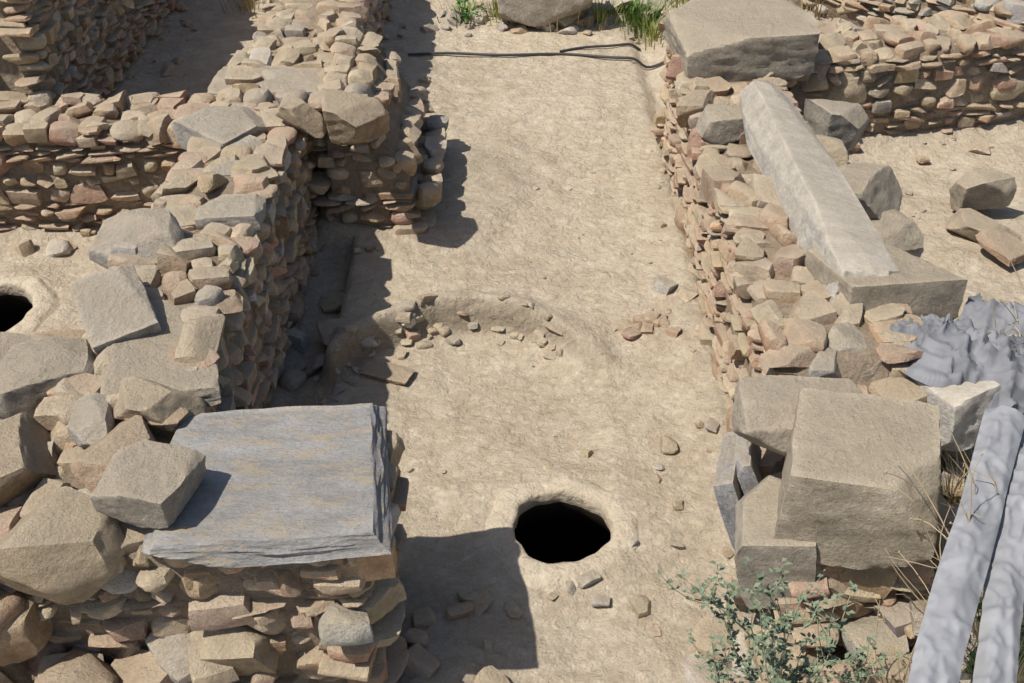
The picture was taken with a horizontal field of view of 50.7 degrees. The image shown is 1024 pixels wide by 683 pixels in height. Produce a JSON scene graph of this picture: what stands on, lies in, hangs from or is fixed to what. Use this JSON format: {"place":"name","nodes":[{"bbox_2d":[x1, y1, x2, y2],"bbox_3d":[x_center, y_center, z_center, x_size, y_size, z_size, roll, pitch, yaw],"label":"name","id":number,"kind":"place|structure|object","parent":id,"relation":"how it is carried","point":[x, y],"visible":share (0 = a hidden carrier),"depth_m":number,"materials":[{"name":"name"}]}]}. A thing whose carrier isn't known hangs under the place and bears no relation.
{"place":"outdoors","nodes":[
{"label":"outdoors","id":0,"kind":"place"},
{"bbox_2d":[0,0,1023,682],"bbox_3d":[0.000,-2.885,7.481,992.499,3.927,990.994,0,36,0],"label":"ground","id":1,"kind":"structure","parent":0,"point":[480,416],"depth_m":6.84,"materials":[{"name":"beige soil"}]},
{"bbox_2d":[0,275,59,334],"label":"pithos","id":2,"kind":"object","parent":1,"relation":"on","point":[29,304],"visible":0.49,"depth_m":7.24,"materials":[{"name":"brown"}]},
{"bbox_2d":[0,0,1023,623],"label":"stones","id":3,"kind":"object","parent":1,"relation":"on","point":[822,432],"visible":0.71,"depth_m":4.67,"materials":[{"name":"beige stone"}]},
{"bbox_2d":[0,0,1023,682],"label":"rubble","id":4,"kind":"object","parent":1,"relation":"on","point":[222,656],"visible":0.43,"depth_m":4.68,"materials":[{"name":"stone"}]},
{"bbox_2d":[849,260,1023,682],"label":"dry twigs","id":5,"kind":"object","parent":4,"relation":"on","point":[939,559],"visible":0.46,"depth_m":3.92,"materials":[{"name":"beige plant"}]},
{"bbox_2d":[0,0,1023,682],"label":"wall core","id":6,"kind":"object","parent":1,"relation":"on","point":[854,366],"visible":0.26,"depth_m":7.50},
{"bbox_2d":[0,0,1023,682],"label":"stone wall","id":7,"kind":"structure","parent":6,"relation":"on","point":[362,640],"depth_m":6.42,"materials":[{"name":"beige stone"}]},
{"bbox_2d":[141,403,391,567],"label":"pier slab","id":8,"kind":"structure","parent":7,"relation":"on","point":[292,484],"depth_m":4.19,"materials":[{"name":"grey stone"}]},
{"bbox_2d":[739,81,1000,451],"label":"stone blocks","id":9,"kind":"object","parent":7,"relation":"on","point":[828,217],"depth_m":5.76,"materials":[{"name":"grey stone"}]},
{"bbox_2d":[890,313,1023,412],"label":"tarp","id":10,"kind":"object","parent":6,"relation":"on","point":[957,352],"visible":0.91,"depth_m":4.93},
{"bbox_2d":[959,292,1023,335],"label":"tarp","id":11,"kind":"object","parent":10,"relation":"on","point":[978,311],"visible":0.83,"depth_m":5.30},
{"bbox_2d":[408,43,663,67],"bbox_3d":[0.251,-2.774,10.425,2.489,0.126,0.454,0,36,0],"label":"cable","id":12,"kind":"object","parent":1,"relation":"on","point":[538,54],"visible":0.99,"depth_m":10.30,"materials":[{"name":"black rubber"}]},
{"bbox_2d":[485,475,639,590],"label":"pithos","id":13,"kind":"object","parent":1,"relation":"on","point":[557,532],"visible":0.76,"depth_m":5.62,"materials":[{"name":"brown"}]},
{"bbox_2d":[220,0,1023,682],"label":"grass tufts","id":14,"kind":"object","parent":1,"relation":"on","point":[648,26],"visible":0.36,"depth_m":10.79,"materials":[{"name":"green plant"}]},
{"bbox_2d":[451,0,1023,682],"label":"shrub","id":15,"kind":"object","parent":1,"relation":"on","point":[779,648],"depth_m":3.83,"materials":[{"name":"green plant"}]},
{"bbox_2d":[972,436,1023,682],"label":"tarp","id":16,"kind":"object","parent":1,"relation":"on","point":[997,655],"visible":0.87,"depth_m":3.68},
{"bbox_2d":[907,405,1023,682],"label":"tarp","id":17,"kind":"object","parent":16,"relation":"on","point":[949,614],"visible":0.99,"depth_m":3.75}
]}

